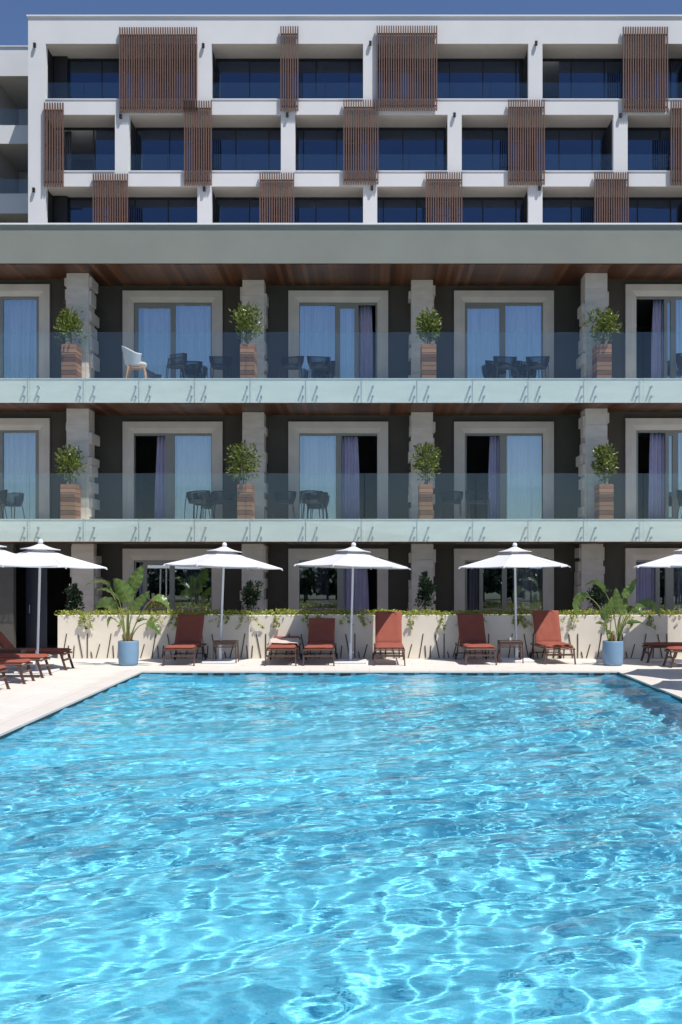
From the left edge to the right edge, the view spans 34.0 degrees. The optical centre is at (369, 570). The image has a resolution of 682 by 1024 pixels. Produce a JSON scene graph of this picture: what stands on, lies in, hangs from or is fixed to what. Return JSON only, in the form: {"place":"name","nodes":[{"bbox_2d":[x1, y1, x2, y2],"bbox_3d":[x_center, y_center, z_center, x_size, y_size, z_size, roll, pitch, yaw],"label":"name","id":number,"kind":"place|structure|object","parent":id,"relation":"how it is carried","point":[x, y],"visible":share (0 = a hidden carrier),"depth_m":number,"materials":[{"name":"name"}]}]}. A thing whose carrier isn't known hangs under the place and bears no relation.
{"place":"outdoors","nodes":[
{"label":"outdoors","id":0,"kind":"place"},
{"bbox_2d":[0,15,681,222],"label":"white apartment building","id":1,"kind":"structure","parent":0,"point":[377,115],"depth_m":48.37,"materials":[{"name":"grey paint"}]},
{"bbox_2d":[65,132,70,170],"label":"curtain","id":2,"kind":"object","parent":1,"relation":"hanging from","point":[67,151],"visible":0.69,"depth_m":49.74,"materials":[{"name":"grey fabric"}]},
{"bbox_2d":[56,128,114,170],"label":"window","id":3,"kind":"structure","parent":1,"relation":"in","point":[105,137],"depth_m":49.41,"materials":[{"name":"blue glass"}]},
{"bbox_2d":[53,56,195,98],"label":"window","id":4,"kind":"structure","parent":1,"relation":"in","point":[73,78],"depth_m":49.41,"materials":[{"name":"blue glass"}]},
{"bbox_2d":[53,196,196,222],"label":"window","id":5,"kind":"structure","parent":1,"relation":"in","point":[66,209],"depth_m":49.41,"materials":[{"name":"blue glass"}]},
{"bbox_2d":[136,128,280,170],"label":"window","id":6,"kind":"structure","parent":1,"relation":"in","point":[157,149],"depth_m":49.41,"materials":[{"name":"blue glass"}]},
{"bbox_2d":[216,58,362,98],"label":"window","id":7,"kind":"structure","parent":1,"relation":"in","point":[236,78],"depth_m":49.41,"materials":[{"name":"blue glass"}]},
{"bbox_2d":[216,197,362,222],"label":"window","id":8,"kind":"structure","parent":1,"relation":"in","point":[228,209],"depth_m":49.41,"materials":[{"name":"blue glass"}]},
{"bbox_2d":[297,128,444,170],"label":"window","id":9,"kind":"structure","parent":1,"relation":"in","point":[318,149],"depth_m":49.41,"materials":[{"name":"blue glass"}]},
{"bbox_2d":[377,197,523,222],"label":"window","id":10,"kind":"structure","parent":1,"relation":"in","point":[389,209],"depth_m":49.41,"materials":[{"name":"blue glass"}]},
{"bbox_2d":[378,58,523,98],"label":"window","id":11,"kind":"structure","parent":1,"relation":"in","point":[457,78],"depth_m":49.41,"materials":[{"name":"blue glass"}]},
{"bbox_2d":[462,128,606,170],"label":"window","id":12,"kind":"structure","parent":1,"relation":"in","point":[483,149],"depth_m":49.41,"materials":[{"name":"blue glass"}]},
{"bbox_2d":[542,58,681,98],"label":"window","id":13,"kind":"structure","parent":1,"relation":"in","point":[579,78],"depth_m":49.41,"materials":[{"name":"blue glass"}]},
{"bbox_2d":[542,197,681,222],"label":"window","id":14,"kind":"structure","parent":1,"relation":"in","point":[554,209],"depth_m":49.41,"materials":[{"name":"blue glass"}]},
{"bbox_2d":[628,128,679,170],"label":"window","id":15,"kind":"structure","parent":1,"relation":"in","point":[648,148],"depth_m":49.41,"materials":[{"name":"blue glass"}]},
{"bbox_2d":[0,654,681,719],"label":"pool deck","id":16,"kind":"structure","parent":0,"point":[18,697],"depth_m":23.04,"materials":[{"name":"stone"}]},
{"bbox_2d":[0,658,35,683],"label":"sun lounger","id":17,"kind":"object","parent":16,"relation":"on","point":[18,662],"visible":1,"depth_m":19.73,"materials":[{"name":"red fabric"}]},
{"bbox_2d":[0,654,51,677],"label":"sun lounger","id":18,"kind":"object","parent":16,"relation":"on","point":[37,658],"visible":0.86,"depth_m":20.83,"materials":[{"name":"brown metal"}]},
{"bbox_2d":[0,545,58,684],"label":"parasol","id":19,"kind":"object","parent":16,"relation":"on","point":[8,559],"visible":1,"depth_m":19.39,"materials":[{"name":"grey fabric"}]},
{"bbox_2d":[0,631,74,669],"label":"sun lounger","id":20,"kind":"object","parent":16,"relation":"on","point":[5,642],"visible":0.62,"depth_m":22.43,"materials":[{"name":"brown metal"}]},
{"bbox_2d":[14,539,106,672],"bbox_3d":[-6.508,0.685,22.000,2.593,2.618,2.431,0,0,0],"label":"parasol","id":21,"kind":"object","parent":16,"relation":"on","point":[39,551],"visible":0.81,"depth_m":21.82,"materials":[{"name":"white fabric"}]},
{"bbox_2d":[118,640,138,665],"bbox_3d":[-5.096,1.740,23.550,0.434,0.520,0.434,0,0,0],"label":"blue pot","id":22,"kind":"object","parent":16,"relation":"on","point":[128,653],"visible":0.98,"depth_m":23.37,"materials":[{"name":"ceramic"}]},
{"bbox_2d":[85,565,169,640],"bbox_3d":[-5.110,0.726,23.523,1.848,1.691,0.596,0,0,0],"label":"banana plant","id":23,"kind":"object","parent":22,"relation":"in","point":[124,593],"visible":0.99,"depth_m":23.49,"materials":[{"name":"green plant"}]},
{"bbox_2d":[162,614,206,665],"bbox_3d":[-4.015,1.490,24.350,0.718,1.020,1.888,0,0,0],"label":"sun lounger","id":24,"kind":"object","parent":16,"relation":"on","point":[189,632],"visible":1,"depth_m":24.74,"materials":[{"name":"red fabric"}]},
{"bbox_2d":[163,542,282,662],"bbox_3d":[-3.192,0.685,24.386,2.560,2.617,2.492,0,0,0],"label":"parasol","id":25,"kind":"object","parent":16,"relation":"on","point":[224,557],"visible":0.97,"depth_m":24.08,"materials":[{"name":"grey fabric"}]},
{"bbox_2d":[212,640,238,662],"bbox_3d":[-3.133,1.763,24.300,0.522,0.475,0.442,0,0,0],"label":"side table","id":26,"kind":"object","parent":16,"relation":"on","point":[225,642],"visible":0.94,"depth_m":24.09,"materials":[{"name":"brown wood"}]},
{"bbox_2d":[264,636,301,665],"bbox_3d":[-1.870,1.743,24.423,0.718,0.513,2.034,0,0,0],"label":"sun lounger","id":27,"kind":"object","parent":16,"relation":"on","point":[280,647],"visible":0.67,"depth_m":23.49,"materials":[{"name":"brown metal"}]},
{"bbox_2d":[302,618,337,665],"bbox_3d":[-1.070,1.533,24.350,0.718,0.933,1.888,0,0,0],"label":"sun lounger","id":28,"kind":"object","parent":16,"relation":"on","point":[321,634],"visible":0.98,"depth_m":24.76,"materials":[{"name":"red fabric"}]},
{"bbox_2d":[0,223,681,647],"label":"balcony building","id":29,"kind":"structure","parent":16,"relation":"on","point":[112,281],"depth_m":27.67,"materials":[{"name":"paint"}]},
{"bbox_2d":[4,433,34,518],"bbox_3d":[-9.200,-2.355,27.878,1.852,2.230,0.088,0,0,0],"label":"curtain","id":30,"kind":"object","parent":29,"relation":"hanging from","point":[22,508],"visible":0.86,"depth_m":27.87,"materials":[{"name":"white fabric"}]},
{"bbox_2d":[4,300,35,377],"bbox_3d":[-9.200,-5.675,27.878,1.852,2.230,0.088,0,0,0],"label":"curtain","id":31,"kind":"object","parent":29,"relation":"hanging from","point":[28,310],"visible":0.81,"depth_m":27.88,"materials":[{"name":"white fabric"}]},
{"bbox_2d":[26,567,47,647],"bbox_3d":[-8.285,0.945,27.724,0.530,2.090,0.091,0,0,0],"label":"door leaf","id":32,"kind":"structure","parent":29,"relation":"in","point":[31,573],"depth_m":27.72,"materials":[{"name":"black"}]},
{"bbox_2d":[60,484,80,518],"bbox_3d":[-7.156,-1.640,26.690,0.337,0.830,0.580,0,0,0],"label":"wooden planter","id":33,"kind":"object","parent":29,"relation":"on","point":[70,502],"visible":0.97,"depth_m":26.40,"materials":[{"name":"brown wood"}]},
{"bbox_2d":[54,443,86,483],"bbox_3d":[-7.128,-2.506,26.530,0.773,1.055,0.811,0,0,0],"label":"potted shrub","id":34,"kind":"object","parent":33,"relation":"in","point":[69,463],"visible":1,"depth_m":26.50,"materials":[{"name":"green plant"}]},
{"bbox_2d":[61,344,81,377],"bbox_3d":[-7.134,-4.960,26.690,0.337,0.830,0.580,0,0,0],"label":"wooden planter","id":35,"kind":"object","parent":29,"relation":"on","point":[71,360],"visible":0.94,"depth_m":26.40,"materials":[{"name":"brown wood"}]},
{"bbox_2d":[53,303,86,344],"bbox_3d":[-7.157,-5.855,26.580,0.812,1.115,0.867,0,0,-34],"label":"potted shrub","id":36,"kind":"object","parent":35,"relation":"in","point":[69,322],"visible":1,"depth_m":26.50,"materials":[{"name":"green plant"}]},
{"bbox_2d":[121,346,146,377],"bbox_3d":[-5.676,-4.981,26.893,0.616,0.863,0.657,0,0,-7],"label":"armchair","id":37,"kind":"object","parent":29,"relation":"on","point":[133,360],"visible":0.92,"depth_m":26.68,"materials":[{"name":"grey fabric"}]},
{"bbox_2d":[154,436,165,518],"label":"curtain","id":38,"kind":"object","parent":29,"relation":"hanging from","point":[160,494],"visible":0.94,"depth_m":28.49,"materials":[{"name":"purple fabric"}]},
{"bbox_2d":[166,353,186,377],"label":"rope chair","id":39,"kind":"object","parent":29,"relation":"on","point":[181,362],"visible":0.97,"depth_m":27.06,"materials":[{"name":"black fabric"}]},
{"bbox_2d":[143,306,210,377],"bbox_3d":[-4.908,-5.675,28.508,1.750,2.230,0.087,0,0,0],"label":"curtain","id":40,"kind":"object","parent":29,"relation":"hanging from","point":[186,317],"visible":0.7,"depth_m":28.51,"materials":[{"name":"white fabric"}]},
{"bbox_2d":[180,361,201,377],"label":"rope chair","id":41,"kind":"object","parent":29,"relation":"on","point":[191,367],"visible":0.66,"depth_m":28.02,"materials":[{"name":"black fabric"}]},
{"bbox_2d":[183,567,201,613],"bbox_3d":[-4.515,0.865,28.498,0.484,2.230,0.087,0,0,0],"label":"window","id":42,"kind":"structure","parent":29,"relation":"hanging from","point":[192,595],"depth_m":28.49,"materials":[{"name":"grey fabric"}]},
{"bbox_2d":[177,436,209,518],"bbox_3d":[-4.503,-2.355,28.508,0.822,2.230,0.088,0,0,0],"label":"curtain","id":43,"kind":"object","parent":29,"relation":"hanging from","point":[193,456],"visible":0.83,"depth_m":28.50,"materials":[{"name":"white fabric"}]},
{"bbox_2d":[184,490,210,518],"bbox_3d":[-4.173,-1.607,27.215,0.591,0.754,0.512,0,0,18],"label":"rope chair","id":44,"kind":"object","parent":29,"relation":"on","point":[194,500],"visible":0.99,"depth_m":27.15,"materials":[{"name":"black fabric"}]},
{"bbox_2d":[209,356,232,377],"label":"rope chair","id":45,"kind":"object","parent":29,"relation":"on","point":[225,366],"visible":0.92,"depth_m":27.22,"materials":[{"name":"black fabric"}]},
{"bbox_2d":[211,491,235,518],"bbox_3d":[-3.595,-1.607,27.416,0.591,0.754,0.512,0,0,-14],"label":"rope chair","id":46,"kind":"object","parent":29,"relation":"on","point":[222,497],"visible":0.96,"depth_m":27.55,"materials":[{"name":"black fabric"}]},
{"bbox_2d":[237,484,253,518],"bbox_3d":[-2.960,-1.640,26.690,0.348,0.830,0.580,0,0,0],"label":"wooden planter","id":47,"kind":"object","parent":29,"relation":"on","point":[245,500],"visible":0.98,"depth_m":26.40,"materials":[{"name":"brown wood"}]},
{"bbox_2d":[224,439,262,483],"bbox_3d":[-2.999,-2.577,26.582,0.939,1.198,0.873,0,0,0],"label":"potted shrub","id":48,"kind":"object","parent":47,"relation":"in","point":[247,462],"visible":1,"depth_m":26.52,"materials":[{"name":"green plant"}]},
{"bbox_2d":[240,344,256,377],"bbox_3d":[-2.898,-4.960,26.690,0.337,0.830,0.580,0,0,0],"label":"wooden planter","id":49,"kind":"object","parent":29,"relation":"on","point":[248,360],"visible":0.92,"depth_m":26.40,"materials":[{"name":"brown wood"}]},
{"bbox_2d":[228,301,264,343],"bbox_3d":[-2.927,-5.862,26.582,0.896,1.127,0.818,0,0,0],"label":"potted shrub","id":50,"kind":"object","parent":49,"relation":"in","point":[249,327],"visible":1,"depth_m":26.51,"materials":[{"name":"green plant"}]},
{"bbox_2d":[272,491,296,518],"bbox_3d":[-2.085,-1.607,27.416,0.591,0.754,0.512,0,0,8],"label":"rope chair","id":51,"kind":"object","parent":29,"relation":"on","point":[290,498],"visible":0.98,"depth_m":27.53,"materials":[{"name":"black fabric"}]},
{"bbox_2d":[279,356,303,377],"bbox_3d":[-1.889,-4.927,27.316,0.591,0.754,0.512,0,0,15],"label":"rope chair","id":52,"kind":"object","parent":29,"relation":"on","point":[294,362],"visible":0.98,"depth_m":27.33,"materials":[{"name":"black fabric"}]},
{"bbox_2d":[300,490,323,518],"bbox_3d":[-1.414,-1.607,27.216,0.591,0.754,0.512,0,0,-6],"label":"rope chair","id":53,"kind":"object","parent":29,"relation":"on","point":[317,500],"visible":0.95,"depth_m":27.19,"materials":[{"name":"black fabric"}]},
{"bbox_2d":[304,436,333,518],"bbox_3d":[-1.296,-2.355,28.508,0.785,2.230,0.087,0,0,0],"label":"curtain","id":54,"kind":"object","parent":29,"relation":"hanging from","point":[311,466],"visible":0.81,"depth_m":28.51,"materials":[{"name":"white fabric"}]},
{"bbox_2d":[307,356,330,377],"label":"rope chair","id":55,"kind":"object","parent":29,"relation":"on","point":[314,366],"visible":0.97,"depth_m":27.21,"materials":[{"name":"black fabric"}]},
{"bbox_2d":[314,567,328,613],"bbox_3d":[-1.229,0.865,28.498,0.390,2.230,0.087,0,0,0],"label":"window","id":56,"kind":"structure","parent":29,"relation":"hanging from","point":[321,601],"depth_m":28.50,"materials":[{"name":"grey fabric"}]},
{"bbox_2d":[300,306,353,377],"bbox_3d":[-1.079,-5.675,28.508,1.437,2.230,0.088,0,0,0],"label":"curtain","id":57,"kind":"object","parent":29,"relation":"hanging from","point":[345,324],"visible":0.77,"depth_m":28.51,"materials":[{"name":"white fabric"}]},
{"bbox_2d":[23,332,652,401],"bbox_3d":[-0.777,-4.793,26.246,27.551,1.645,0.104,0,0,0],"label":"glass balustrade","id":58,"kind":"object","parent":29,"relation":"attached to","point":[358,396],"visible":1,"depth_m":26.19,"materials":[{"name":"teal"}]},
{"bbox_2d":[23,473,652,540],"bbox_3d":[-0.777,-1.492,26.246,27.551,1.605,0.104,0,0,0],"label":"glass balustrade","id":59,"kind":"object","parent":29,"relation":"attached to","point":[260,527],"visible":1,"depth_m":26.19,"materials":[{"name":"teal"}]},
{"bbox_2d":[342,436,359,518],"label":"curtain","id":60,"kind":"object","parent":29,"relation":"hanging from","point":[350,486],"visible":0.92,"depth_m":28.49,"materials":[{"name":"purple fabric"}]},
{"bbox_2d":[343,568,368,613],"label":"curtain","id":61,"kind":"object","parent":29,"relation":"hanging from","point":[360,596],"visible":0.31,"depth_m":28.50,"materials":[{"name":"purple fabric"}]},
{"bbox_2d":[359,306,373,377],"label":"curtain","id":62,"kind":"object","parent":29,"relation":"hanging from","point":[366,365],"visible":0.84,"depth_m":28.50,"materials":[{"name":"purple fabric"}]},
{"bbox_2d":[418,484,432,518],"bbox_3d":[1.343,-1.640,26.690,0.326,0.830,0.580,0,0,0],"label":"wooden planter","id":63,"kind":"object","parent":29,"relation":"on","point":[425,501],"visible":0.96,"depth_m":26.40,"materials":[{"name":"brown wood"}]},
{"bbox_2d":[409,441,441,483],"bbox_3d":[1.333,-2.532,26.583,0.805,1.108,0.833,0,0,0],"label":"potted shrub","id":64,"kind":"object","parent":63,"relation":"in","point":[425,463],"visible":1,"depth_m":26.51,"materials":[{"name":"green plant"}]},
{"bbox_2d":[420,344,435,377],"bbox_3d":[1.410,-4.960,26.690,0.348,0.830,0.580,0,0,0],"label":"wooden planter","id":65,"kind":"object","parent":29,"relation":"on","point":[428,360],"visible":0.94,"depth_m":26.40,"materials":[{"name":"brown wood"}]},
{"bbox_2d":[414,307,442,343],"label":"potted shrub","id":66,"kind":"object","parent":65,"relation":"in","point":[429,331],"visible":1,"depth_m":26.48,"materials":[{"name":"green plant"}]},
{"bbox_2d":[439,491,463,518],"bbox_3d":[2.020,-1.607,27.416,0.591,0.754,0.512,0,0,10],"label":"rope chair","id":67,"kind":"object","parent":29,"relation":"on","point":[451,497],"visible":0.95,"depth_m":27.56,"materials":[{"name":"black"}]},
{"bbox_2d":[467,562,478,613],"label":"curtain","id":68,"kind":"object","parent":29,"relation":"hanging from","point":[473,591],"visible":0.49,"depth_m":28.49,"materials":[{"name":"grey fabric"}]},
{"bbox_2d":[465,491,489,518],"bbox_3d":[2.644,-1.607,27.416,0.591,0.754,0.512,0,0,-8],"label":"rope chair","id":69,"kind":"object","parent":29,"relation":"on","point":[477,497],"visible":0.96,"depth_m":27.54,"materials":[{"name":"black"}]},
{"bbox_2d":[487,436,498,518],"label":"curtain","id":70,"kind":"object","parent":29,"relation":"hanging from","point":[493,482],"visible":0.9,"depth_m":28.49,"materials":[{"name":"purple fabric"}]},
{"bbox_2d":[468,306,539,377],"bbox_3d":[3.440,-5.675,28.508,1.894,2.230,0.088,0,0,0],"label":"curtain","id":71,"kind":"object","parent":29,"relation":"hanging from","point":[489,332],"visible":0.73,"depth_m":28.50,"materials":[{"name":"white fabric"}]},
{"bbox_2d":[493,356,517,377],"bbox_3d":[3.320,-4.927,27.316,0.591,0.754,0.512,0,0,-8],"label":"rope chair","id":72,"kind":"object","parent":29,"relation":"on","point":[502,362],"visible":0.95,"depth_m":27.33,"materials":[{"name":"black fabric"}]},
{"bbox_2d":[508,436,538,518],"bbox_3d":[3.939,-2.355,28.508,0.796,2.230,0.088,0,0,0],"label":"curtain","id":73,"kind":"object","parent":29,"relation":"hanging from","point":[520,498],"visible":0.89,"depth_m":28.51,"materials":[{"name":"white fabric"}]},
{"bbox_2d":[513,567,541,613],"bbox_3d":[4.053,0.865,28.508,0.764,2.230,0.087,0,0,0],"label":"window","id":74,"kind":"structure","parent":29,"relation":"hanging from","point":[525,586],"depth_m":28.50,"materials":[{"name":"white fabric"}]},
{"bbox_2d":[526,356,549,377],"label":"rope chair","id":75,"kind":"object","parent":29,"relation":"on","point":[539,363],"visible":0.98,"depth_m":27.42,"materials":[{"name":"black fabric"}]},
{"bbox_2d":[592,344,611,377],"bbox_3d":[5.566,-4.960,26.690,0.348,0.830,0.580,0,0,0],"label":"wooden planter","id":76,"kind":"object","parent":29,"relation":"on","point":[601,360],"visible":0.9,"depth_m":26.40,"materials":[{"name":"brown wood"}]},
{"bbox_2d":[583,306,621,343],"bbox_3d":[5.574,-5.799,26.555,0.870,1.003,0.886,0,0,-21],"label":"potted shrub","id":77,"kind":"object","parent":76,"relation":"in","point":[606,321],"visible":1,"depth_m":26.50,"materials":[{"name":"green plant"}]},
{"bbox_2d":[594,484,613,518],"bbox_3d":[5.617,-1.640,26.690,0.337,0.830,0.580,0,0,0],"label":"wooden planter","id":78,"kind":"object","parent":29,"relation":"on","point":[603,501],"visible":0.98,"depth_m":26.40,"materials":[{"name":"brown wood"}]},
{"bbox_2d":[591,443,618,483],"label":"potted shrub","id":79,"kind":"object","parent":78,"relation":"in","point":[610,459],"visible":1,"depth_m":26.54,"materials":[{"name":"green plant"}]},
{"bbox_2d":[636,562,654,613],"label":"curtain","id":80,"kind":"object","parent":29,"relation":"hanging from","point":[645,584],"visible":0.37,"depth_m":27.86,"materials":[{"name":"purple fabric"}]},
{"bbox_2d":[648,433,664,518],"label":"curtain","id":81,"kind":"object","parent":29,"relation":"hanging from","point":[656,478],"visible":0.9,"depth_m":27.86,"materials":[{"name":"purple fabric"}]},
{"bbox_2d":[651,300,662,377],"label":"curtain","id":82,"kind":"object","parent":29,"relation":"hanging from","point":[657,346],"visible":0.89,"depth_m":27.87,"materials":[{"name":"purple fabric"}]},
{"bbox_2d":[674,567,681,613],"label":"window","id":83,"kind":"structure","parent":29,"relation":"hanging from","point":[678,576],"depth_m":27.88,"materials":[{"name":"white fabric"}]},
{"bbox_2d":[676,300,681,377],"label":"curtain","id":84,"kind":"object","parent":29,"relation":"hanging from","point":[678,326],"visible":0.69,"depth_m":27.86,"materials":[{"name":"white fabric"}]},
{"bbox_2d":[0,670,681,735],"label":"pool coping","id":85,"kind":"object","parent":16,"relation":"on","point":[21,719],"visible":1,"depth_m":20.27,"materials":[{"name":"stone"}]},
{"bbox_2d":[294,542,411,662],"bbox_3d":[-0.360,0.685,24.386,2.272,2.618,2.620,0,0,-42],"label":"parasol","id":86,"kind":"object","parent":16,"relation":"on","point":[352,557],"visible":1,"depth_m":24.11,"materials":[{"name":"grey fabric"}]},
{"bbox_2d":[372,611,405,665],"bbox_3d":[0.424,1.453,24.390,0.718,1.094,1.888,0,0,0],"label":"sun lounger","id":87,"kind":"object","parent":16,"relation":"on","point":[388,630],"visible":1,"depth_m":24.75,"materials":[{"name":"red fabric"}]},
{"bbox_2d":[455,614,496,664],"bbox_3d":[2.322,1.485,24.529,0.718,1.030,1.888,0,0,-3],"label":"sun lounger","id":88,"kind":"object","parent":16,"relation":"on","point":[471,629],"visible":1,"depth_m":24.92,"materials":[{"name":"red fabric"}]},
{"bbox_2d":[497,640,523,662],"bbox_3d":[3.071,1.763,24.300,0.522,0.475,0.442,0,0,0],"label":"side table","id":89,"kind":"object","parent":16,"relation":"on","point":[512,642],"visible":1,"depth_m":24.09,"materials":[{"name":"brown wood"}]},
{"bbox_2d":[458,543,571,661],"bbox_3d":[3.229,0.685,24.700,2.273,2.619,2.620,0,0,-42],"label":"parasol","id":90,"kind":"object","parent":16,"relation":"on","point":[512,558],"visible":0.98,"depth_m":24.35,"materials":[{"name":"white fabric"}]},
{"bbox_2d":[529,610,575,664],"bbox_3d":[4.032,1.450,24.709,0.718,1.100,1.888,0,0,-3],"label":"sun lounger","id":91,"kind":"object","parent":16,"relation":"on","point":[547,631],"visible":0.99,"depth_m":25.06,"materials":[{"name":"red fabric"}]},
{"bbox_2d":[603,640,622,665],"bbox_3d":[5.148,1.740,23.550,0.434,0.520,0.434,0,0,0],"label":"blue pot","id":92,"kind":"object","parent":16,"relation":"on","point":[612,653],"visible":0.97,"depth_m":23.37,"materials":[{"name":"ceramic"}]},
{"bbox_2d":[572,578,660,640],"bbox_3d":[5.208,0.862,23.502,1.867,1.420,0.521,0,0,0],"label":"banana plant","id":93,"kind":"object","parent":92,"relation":"in","point":[618,604],"visible":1,"depth_m":23.51,"materials":[{"name":"green plant"}]},
{"bbox_2d":[634,549,681,664],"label":"parasol","id":94,"kind":"object","parent":16,"relation":"on","point":[666,562],"visible":0.95,"depth_m":23.52,"materials":[{"name":"grey fabric"}]},
{"bbox_2d":[640,642,681,662],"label":"sun lounger","id":95,"kind":"object","parent":16,"relation":"on","point":[652,645],"visible":0.94,"depth_m":24.28,"materials":[{"name":"brown wood"}]},
{"bbox_2d":[662,646,681,667],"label":"sun lounger","id":96,"kind":"object","parent":16,"relation":"on","point":[672,649],"visible":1,"depth_m":23.02,"materials":[{"name":"red fabric"}]},
{"bbox_2d":[0,0,681,45],"label":"sky","id":97,"kind":"structure","parent":0,"point":[13,18],"materials":[{"name":"blue"}]},
{"bbox_2d":[58,614,681,657],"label":"planter wall","id":98,"kind":"structure","parent":0,"point":[586,636],"depth_m":25.40,"materials":[{"name":"light plaster"},{"name":"soil"}]},
{"bbox_2d":[62,582,84,614],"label":"evergreen shrub","id":99,"kind":"object","parent":98,"relation":"in","point":[74,598],"visible":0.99,"depth_m":25.94,"materials":[{"name":"green plant"}]},
{"bbox_2d":[239,580,262,613],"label":"evergreen shrub","id":100,"kind":"object","parent":98,"relation":"in","point":[249,594],"visible":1,"depth_m":25.89,"materials":[{"name":"green plant"}]},
{"bbox_2d":[54,607,681,631],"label":"trailing plants","id":101,"kind":"object","parent":98,"relation":"in","point":[331,612],"visible":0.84,"depth_m":25.44,"materials":[{"name":"green plant"}]},
{"bbox_2d":[414,570,436,614],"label":"evergreen shrub","id":102,"kind":"object","parent":98,"relation":"in","point":[426,585],"visible":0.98,"depth_m":25.92,"materials":[{"name":"green plant"}]},
{"bbox_2d":[585,583,611,614],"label":"evergreen shrub","id":103,"kind":"object","parent":98,"relation":"in","point":[595,592],"visible":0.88,"depth_m":25.93,"materials":[{"name":"green plant"}]},
{"label":"ground","id":104,"kind":"structure","parent":0,"visible":0},
{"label":"pool basin","id":105,"kind":"structure","parent":104,"relation":"in","visible":0},
{"bbox_2d":[0,673,681,1023],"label":"water","id":106,"kind":"structure","parent":105,"relation":"in","point":[373,848],"depth_m":8.09,"materials":[{"name":"blue liquid"}]},
{"bbox_2d":[0,673,681,738],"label":"overflow slot","id":107,"kind":"object","parent":105,"relation":"attached to","point":[125,681],"visible":0.33,"depth_m":22.07,"materials":[{"name":"black"}]},
{"bbox_2d":[145,673,609,675],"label":"overflow bridges","id":108,"kind":"structure","parent":107,"relation":"attached to","point":[337,674],"depth_m":22.06,"materials":[{"name":"beige"}]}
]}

